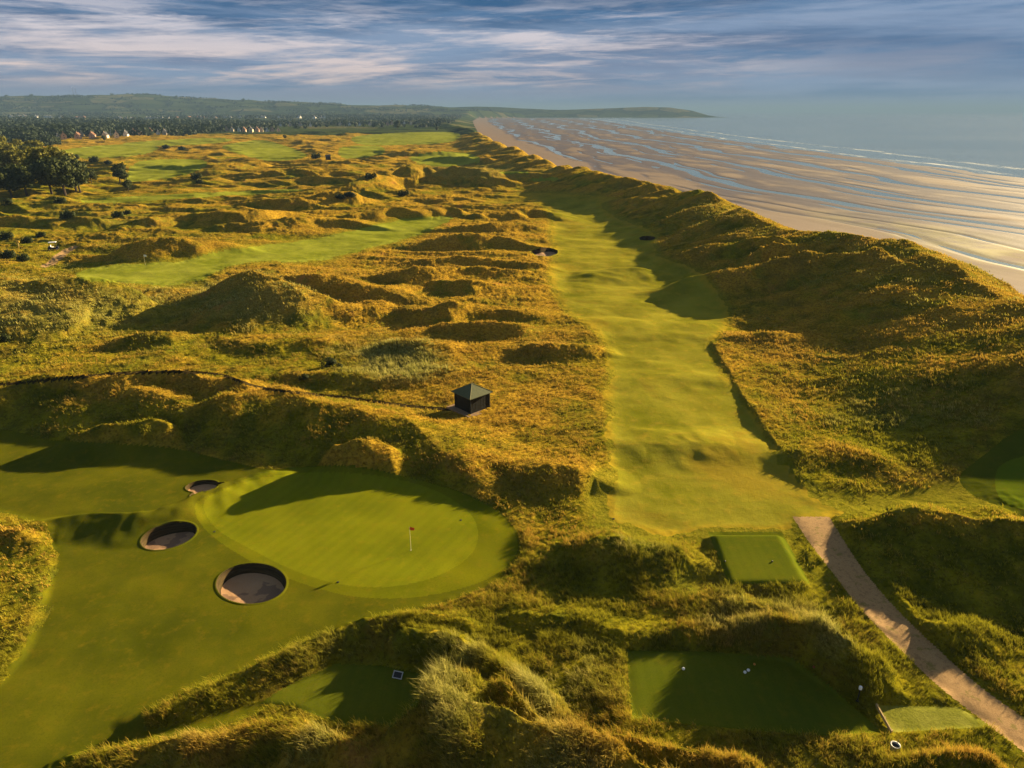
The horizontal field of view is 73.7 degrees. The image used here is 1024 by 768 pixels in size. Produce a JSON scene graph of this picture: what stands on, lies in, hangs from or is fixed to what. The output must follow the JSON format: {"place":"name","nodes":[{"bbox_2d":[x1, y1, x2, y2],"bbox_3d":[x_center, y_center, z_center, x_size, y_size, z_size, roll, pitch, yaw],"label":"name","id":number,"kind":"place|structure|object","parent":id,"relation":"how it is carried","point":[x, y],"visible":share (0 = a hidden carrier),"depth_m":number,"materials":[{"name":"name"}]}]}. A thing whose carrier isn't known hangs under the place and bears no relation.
{"place":"outdoors","nodes":[
{"label":"outdoors","id":0,"kind":"place"},
{"bbox_2d":[41,245,77,267],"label":"path","id":1,"kind":"structure","parent":0,"point":[58,256],"depth_m":160.00,"materials":[{"name":"beige sand"}]},
{"bbox_2d":[0,370,450,410],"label":"path","id":2,"kind":"structure","parent":0,"point":[83,376],"depth_m":79.11,"materials":[{"name":"green plant"}]},
{"bbox_2d":[0,94,721,135],"bbox_3d":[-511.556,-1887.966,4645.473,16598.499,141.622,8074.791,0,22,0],"label":"distant hills","id":3,"kind":"structure","parent":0,"point":[463,125],"depth_m":3905.19,"materials":[{"name":"green plant"}]},
{"bbox_2d":[0,93,491,126],"bbox_3d":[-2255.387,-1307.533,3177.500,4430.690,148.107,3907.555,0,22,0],"label":"hedgerow trees","id":4,"kind":"object","parent":3,"relation":"on","point":[428,122],"visible":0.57,"depth_m":3370.97,"materials":[{"name":"green plant"}]},
{"bbox_2d":[216,113,436,130],"bbox_3d":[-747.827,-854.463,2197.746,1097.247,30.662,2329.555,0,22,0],"label":"woodland","id":5,"kind":"object","parent":3,"relation":"on","point":[247,124],"visible":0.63,"depth_m":1676.03,"materials":[{"name":"green plant"}]},
{"bbox_2d":[0,132,1023,767],"bbox_3d":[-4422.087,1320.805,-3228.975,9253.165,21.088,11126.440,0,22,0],"label":"ground","id":6,"kind":"structure","parent":0,"point":[458,194],"depth_m":78.49,"materials":[{"name":"green plant"}]},
{"bbox_2d":[0,135,7,144],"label":"tree","id":7,"kind":"object","parent":6,"relation":"on","point":[2,140],"visible":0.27,"depth_m":514.48,"materials":[{"name":"green plant"}]},
{"bbox_2d":[0,153,10,166],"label":"tree","id":8,"kind":"object","parent":6,"relation":"on","point":[3,161],"visible":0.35,"depth_m":338.54,"materials":[{"name":"green plant"}]},
{"bbox_2d":[0,333,10,341],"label":"bush","id":9,"kind":"object","parent":6,"relation":"on","point":[5,337],"visible":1,"depth_m":98.93,"materials":[{"name":"green plant"}]},
{"bbox_2d":[0,197,12,205],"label":"bush","id":10,"kind":"object","parent":6,"relation":"on","point":[6,201],"visible":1,"depth_m":236.59,"materials":[{"name":"green plant"}]},
{"bbox_2d":[0,231,13,239],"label":"bush","id":11,"kind":"object","parent":6,"relation":"on","point":[5,235],"visible":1,"depth_m":178.65,"materials":[{"name":"green plant"}]},
{"bbox_2d":[0,249,15,258],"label":"bush","id":12,"kind":"object","parent":6,"relation":"on","point":[8,254],"visible":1,"depth_m":156.75,"materials":[{"name":"green plant"}]},
{"bbox_2d":[0,143,16,162],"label":"tree","id":13,"kind":"object","parent":6,"relation":"on","point":[3,148],"visible":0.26,"depth_m":390.38,"materials":[{"name":"green plant"}]},
{"bbox_2d":[0,167,20,197],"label":"tree","id":14,"kind":"object","parent":6,"relation":"on","point":[5,176],"visible":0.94,"depth_m":267.76,"materials":[{"name":"green plant"}]},
{"bbox_2d":[1,149,26,166],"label":"tree","id":15,"kind":"object","parent":6,"relation":"on","point":[15,157],"visible":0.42,"depth_m":339.56,"materials":[{"name":"green plant"}]},
{"bbox_2d":[8,139,22,145],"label":"tree","id":16,"kind":"object","parent":6,"relation":"on","point":[17,142],"visible":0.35,"depth_m":485.16,"materials":[{"name":"green plant"}]},
{"bbox_2d":[0,163,36,195],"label":"tree","id":17,"kind":"object","parent":6,"relation":"on","point":[27,176],"visible":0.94,"depth_m":269.40,"materials":[{"name":"green plant"}]},
{"bbox_2d":[16,253,29,260],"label":"bush","id":18,"kind":"object","parent":6,"relation":"on","point":[24,257],"visible":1,"depth_m":155.25,"materials":[{"name":"green plant"}]},
{"bbox_2d":[18,146,33,151],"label":"tree","id":19,"kind":"object","parent":6,"relation":"on","point":[25,147],"visible":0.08,"depth_m":391.92,"materials":[{"name":"green plant"}]},
{"bbox_2d":[20,236,32,242],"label":"bush","id":20,"kind":"object","parent":6,"relation":"on","point":[26,239],"visible":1,"depth_m":175.43,"materials":[{"name":"green plant"}]},
{"bbox_2d":[19,144,35,148],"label":"tree","id":21,"kind":"object","parent":6,"relation":"on","point":[22,145],"visible":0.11,"depth_m":432.37,"materials":[{"name":"green plant"}]},
{"bbox_2d":[4,133,61,146],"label":"thicket","id":22,"kind":"object","parent":6,"relation":"on","point":[49,139],"visible":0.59,"depth_m":673.76,"materials":[{"name":"green plant"}]},
{"bbox_2d":[19,156,46,184],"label":"tree","id":23,"kind":"object","parent":6,"relation":"on","point":[27,161],"visible":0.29,"depth_m":295.09,"materials":[{"name":"green plant"}]},
{"bbox_2d":[23,139,44,146],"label":"tree","id":24,"kind":"object","parent":6,"relation":"on","point":[36,143],"visible":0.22,"depth_m":446.15,"materials":[{"name":"green plant"}]},
{"bbox_2d":[35,231,45,236],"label":"bush","id":25,"kind":"object","parent":6,"relation":"on","point":[40,234],"visible":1,"depth_m":187.46,"materials":[{"name":"green plant"}]},
{"bbox_2d":[23,145,61,159],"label":"tree","id":26,"kind":"object","parent":6,"relation":"on","point":[38,152],"visible":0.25,"depth_m":295.21,"materials":[{"name":"green plant"}]},
{"bbox_2d":[28,158,60,193],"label":"tree","id":27,"kind":"object","parent":6,"relation":"on","point":[35,166],"visible":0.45,"depth_m":276.74,"materials":[{"name":"green plant"}]},
{"bbox_2d":[48,241,58,249],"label":"golf buggy","id":28,"kind":"object","parent":6,"relation":"on","point":[50,247],"visible":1,"depth_m":167.91,"materials":[{"name":"white plastic"}]},
{"bbox_2d":[41,157,75,195],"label":"tree","id":29,"kind":"object","parent":6,"relation":"on","point":[57,170],"visible":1,"depth_m":265.68,"materials":[{"name":"green plant"}]},
{"bbox_2d":[53,197,66,203],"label":"bush","id":30,"kind":"object","parent":6,"relation":"on","point":[59,200],"visible":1,"depth_m":241.14,"materials":[{"name":"green plant"}]},
{"bbox_2d":[48,150,76,160],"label":"tree","id":31,"kind":"object","parent":6,"relation":"on","point":[58,154],"visible":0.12,"depth_m":293.08,"materials":[{"name":"green plant"}]},
{"bbox_2d":[60,131,66,139],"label":"house","id":32,"kind":"structure","parent":6,"relation":"on","point":[63,135],"depth_m":801.22,"materials":[{"name":"grey tile"}]},
{"bbox_2d":[59,210,75,218],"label":"bush","id":33,"kind":"object","parent":6,"relation":"on","point":[66,214],"visible":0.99,"depth_m":201.12,"materials":[{"name":"green plant"}]},
{"bbox_2d":[56,154,86,191],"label":"tree","id":34,"kind":"object","parent":6,"relation":"on","point":[74,162],"visible":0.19,"depth_m":278.79,"materials":[{"name":"green plant"}]},
{"bbox_2d":[65,166,89,192],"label":"tree","id":35,"kind":"object","parent":6,"relation":"on","point":[80,176],"visible":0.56,"depth_m":272.75,"materials":[{"name":"green plant"}]},
{"bbox_2d":[74,132,81,138],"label":"house","id":36,"kind":"structure","parent":6,"relation":"on","point":[77,135],"depth_m":830.85,"materials":[{"name":"brown tile"}]},
{"bbox_2d":[85,168,98,182],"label":"tree","id":37,"kind":"object","parent":6,"relation":"on","point":[93,175],"visible":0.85,"depth_m":307.87,"materials":[{"name":"green plant"}]},
{"bbox_2d":[88,131,95,138],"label":"house","id":38,"kind":"structure","parent":6,"relation":"on","point":[92,135],"depth_m":839.05,"materials":[{"name":"brown tile"}]},
{"bbox_2d":[88,156,98,162],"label":"bush","id":39,"kind":"object","parent":6,"relation":"on","point":[93,159],"visible":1,"depth_m":445.39,"materials":[{"name":"green plant"}]},
{"bbox_2d":[101,131,108,137],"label":"house","id":40,"kind":"structure","parent":6,"relation":"on","point":[106,134],"depth_m":842.49,"materials":[{"name":"tile"}]},
{"bbox_2d":[0,113,226,141],"bbox_3d":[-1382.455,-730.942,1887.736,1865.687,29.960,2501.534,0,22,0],"label":"woodland","id":41,"kind":"object","parent":6,"relation":"on","point":[20,128],"visible":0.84,"depth_m":1041.94,"materials":[{"name":"green plant"}]},
{"bbox_2d":[113,130,118,137],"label":"house","id":42,"kind":"structure","parent":6,"relation":"on","point":[116,134],"depth_m":854.89,"materials":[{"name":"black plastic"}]},
{"bbox_2d":[111,211,123,217],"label":"bush","id":43,"kind":"object","parent":6,"relation":"on","point":[115,214],"visible":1,"depth_m":215.23,"materials":[{"name":"green plant"}]},
{"bbox_2d":[110,162,128,182],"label":"tree","id":44,"kind":"object","parent":6,"relation":"on","point":[118,170],"visible":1,"depth_m":317.25,"materials":[{"name":"green plant"}]},
{"bbox_2d":[122,210,130,213],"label":"bush","id":45,"kind":"object","parent":6,"relation":"on","point":[127,212],"visible":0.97,"depth_m":225.37,"materials":[{"name":"green plant"}]},
{"bbox_2d":[122,179,131,190],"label":"tree","id":46,"kind":"object","parent":6,"relation":"on","point":[127,184],"visible":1,"depth_m":282.41,"materials":[{"name":"green plant"}]},
{"bbox_2d":[190,173,201,179],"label":"bush","id":47,"kind":"object","parent":6,"relation":"on","point":[195,176],"visible":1,"depth_m":322.77,"materials":[{"name":"green plant"}]},
{"bbox_2d":[0,429,521,767],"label":"approach","id":48,"kind":"structure","parent":6,"relation":"on","point":[123,635],"depth_m":47.35,"materials":[{"name":"green plant"}]},
{"bbox_2d":[138,520,198,550],"bbox_3d":[-27.841,12.495,55.324,4.344,1.310,3.956,0,22,0],"label":"sand bunker","id":49,"kind":"object","parent":48,"relation":"on","point":[171,534],"visible":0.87,"depth_m":56.11},
{"bbox_2d":[184,479,225,496],"bbox_3d":[-27.957,9.301,62.221,4.900,1.702,3.692,9,23,21],"label":"sand bunker","id":50,"kind":"object","parent":48,"relation":"on","point":[204,485],"visible":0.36,"depth_m":63.56},
{"bbox_2d":[214,562,288,605],"bbox_3d":[-19.045,14.899,49.997,5.714,0.935,5.056,0,22,0],"label":"sand bunker","id":51,"kind":"object","parent":48,"relation":"on","point":[253,583],"visible":0.89,"depth_m":50.79},
{"bbox_2d":[75,216,452,286],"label":"fairway","id":52,"kind":"structure","parent":6,"relation":"on","point":[164,274],"depth_m":162.66,"materials":[{"name":"green plant"}]},
{"bbox_2d":[298,373,308,380],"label":"bush","id":53,"kind":"object","parent":6,"relation":"on","point":[305,377],"visible":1,"depth_m":86.20,"materials":[{"name":"green plant"}]},
{"bbox_2d":[61,132,557,203],"bbox_3d":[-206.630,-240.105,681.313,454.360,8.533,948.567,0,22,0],"label":"fairway","id":54,"kind":"structure","parent":6,"relation":"on","point":[159,169],"depth_m":535.66,"materials":[{"name":"green plant"}]},
{"bbox_2d":[311,153,320,158],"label":"bush","id":55,"kind":"object","parent":6,"relation":"on","point":[314,155],"visible":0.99,"depth_m":462.76,"materials":[{"name":"green plant"}]},
{"bbox_2d":[319,357,336,367],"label":"bush","id":56,"kind":"object","parent":6,"relation":"on","point":[330,362],"visible":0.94,"depth_m":90.25,"materials":[{"name":"green plant"}]},
{"bbox_2d":[332,363,342,368],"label":"bush","id":57,"kind":"object","parent":6,"relation":"on","point":[339,365],"visible":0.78,"depth_m":89.54,"materials":[{"name":"green plant"}]},
{"bbox_2d":[336,194,344,199],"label":"bush","id":58,"kind":"object","parent":6,"relation":"on","point":[340,196],"visible":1,"depth_m":247.36,"materials":[{"name":"green plant"}]},
{"bbox_2d":[261,663,423,728],"bbox_3d":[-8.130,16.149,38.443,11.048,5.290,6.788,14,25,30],"label":"tee","id":59,"kind":"object","parent":6,"relation":"on","point":[343,693],"visible":0.86,"depth_m":40.02,"materials":[{"name":"green plant"}]},
{"bbox_2d":[392,670,402,679],"bbox_3d":[-6.889,17.589,41.185,0.600,0.394,0.381,5,22,13],"label":"tee sign","id":60,"kind":"object","parent":59,"relation":"on","point":[397,674],"visible":1,"depth_m":41.15,"materials":[{"name":"black plastic"}]},
{"bbox_2d":[344,191,356,197],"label":"bush","id":61,"kind":"object","parent":6,"relation":"on","point":[350,194],"visible":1,"depth_m":248.68,"materials":[{"name":"green plant"}]},
{"bbox_2d":[195,465,517,598],"bbox_3d":[-13.294,10.944,57.027,28.523,1.694,16.286,10,24,24],"label":"collar","id":62,"kind":"object","parent":6,"relation":"on","point":[494,552],"visible":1,"depth_m":53.49,"materials":[{"name":"green plant"}]},
{"bbox_2d":[203,471,477,587],"bbox_3d":[-13.740,10.913,57.659,23.206,1.288,15.132,15,26,32],"label":"putting green","id":63,"kind":"object","parent":62,"relation":"on","point":[347,528],"visible":1,"depth_m":56.84,"materials":[{"name":"green plant"}]},
{"bbox_2d":[365,172,376,178],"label":"bush","id":64,"kind":"object","parent":6,"relation":"on","point":[370,175],"visible":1,"depth_m":290.15,"materials":[{"name":"green plant"}]},
{"bbox_2d":[394,120,399,128],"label":"tree","id":65,"kind":"object","parent":6,"relation":"on","point":[397,123],"visible":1,"depth_m":1279.63,"materials":[{"name":"green plant"}]},
{"bbox_2d":[397,190,409,195],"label":"bush","id":66,"kind":"object","parent":6,"relation":"on","point":[403,193],"visible":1,"depth_m":275.33,"materials":[{"name":"green plant"}]},
{"bbox_2d":[446,383,492,417],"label":"shelter","id":67,"kind":"object","parent":6,"relation":"on","point":[472,399],"visible":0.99,"depth_m":77.39,"materials":[{"name":"brown wood"}]},
{"bbox_2d":[0,319,1023,641],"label":"long grass","id":68,"kind":"structure","parent":6,"relation":"on","point":[416,369],"depth_m":76.10,"materials":[{"name":"green plant"}]},
{"bbox_2d":[0,199,1023,372],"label":"long grass","id":69,"kind":"structure","parent":6,"relation":"on","point":[997,287],"depth_m":114.51,"materials":[{"name":"green plant"}]},
{"bbox_2d":[478,193,843,536],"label":"fairway","id":70,"kind":"structure","parent":6,"relation":"on","point":[695,448],"depth_m":83.47,"materials":[{"name":"green plant"}]},
{"bbox_2d":[529,247,558,256],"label":"sand bunker","id":71,"kind":"object","parent":70,"relation":"on","point":[545,251],"visible":0.66,"depth_m":167.35},
{"bbox_2d":[638,235,656,240],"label":"sand bunker","id":72,"kind":"object","parent":70,"relation":"on","point":[647,238],"visible":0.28,"depth_m":179.46},
{"bbox_2d":[626,649,879,735],"bbox_3d":[13.776,17.981,40.315,13.701,0.558,6.172,2,22,6],"label":"tee","id":73,"kind":"object","parent":6,"relation":"on","point":[720,690],"visible":1,"depth_m":40.02,"materials":[{"name":"green plant"}]},
{"bbox_2d":[708,531,809,584],"bbox_3d":[18.792,13.158,52.391,6.626,0.812,7.617,0,22,0],"label":"tee","id":74,"kind":"object","parent":6,"relation":"on","point":[748,557],"visible":1,"depth_m":51.48,"materials":[{"name":"green plant"}]},
{"bbox_2d":[855,685,863,701],"bbox_3d":[19.841,17.701,38.950,0.289,1.169,0.214,11,24,26],"label":"ball washer","id":75,"kind":"object","parent":6,"relation":"on","point":[860,687],"visible":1,"depth_m":38.86,"materials":[{"name":"white plastic"}]},
{"bbox_2d":[875,703,892,732],"bbox_3d":[20.826,18.716,38.202,0.122,0.250,1.785,0,25,0],"label":"timber edging","id":76,"kind":"object","parent":6,"relation":"on","point":[883,717],"visible":0.96,"depth_m":38.16,"materials":[{"name":"brown wood"}]},
{"bbox_2d":[890,740,900,753],"bbox_3d":[20.288,19.303,36.197,0.497,0.720,0.510,3,22,8],"label":"litter bin","id":77,"kind":"object","parent":6,"relation":"on","point":[895,745],"visible":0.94,"depth_m":36.14,"materials":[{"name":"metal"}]},
{"bbox_2d":[879,705,989,732],"bbox_3d":[23.723,18.790,38.374,5.724,0.312,2.012,0,22,0],"label":"tee","id":78,"kind":"object","parent":6,"relation":"on","point":[899,717],"visible":1,"depth_m":38.44,"materials":[{"name":"green plant"}]},
{"bbox_2d":[959,430,1023,516],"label":"approach","id":79,"kind":"structure","parent":6,"relation":"on","point":[977,479],"depth_m":63.21,"materials":[{"name":"green plant"}]},
{"bbox_2d":[995,456,1023,508],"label":"putting green","id":80,"kind":"object","parent":6,"relation":"on","point":[1009,481],"visible":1,"depth_m":60.45,"materials":[{"name":"green plant"}]},
{"bbox_2d":[0,0,1023,111],"label":"sky","id":81,"kind":"structure","parent":0,"point":[693,55],"materials":[{"name":"blue"}]},
{"bbox_2d":[473,116,1023,294],"bbox_3d":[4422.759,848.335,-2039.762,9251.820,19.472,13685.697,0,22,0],"label":"beach","id":82,"kind":"structure","parent":0,"point":[800,213],"depth_m":391.17,"materials":[{"name":"beige sand"}]},
{"bbox_2d":[489,112,1023,268],"bbox_3d":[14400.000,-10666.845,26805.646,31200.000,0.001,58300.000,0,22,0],"label":"sea","id":83,"kind":"structure","parent":0,"point":[990,143],"depth_m":1015.77,"materials":[{"name":"liquid"}]},
{"bbox_2d":[793,516,1023,751],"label":"path","id":84,"kind":"structure","parent":0,"point":[824,538],"depth_m":44.56,"materials":[{"name":"beige sand"}]}
]}

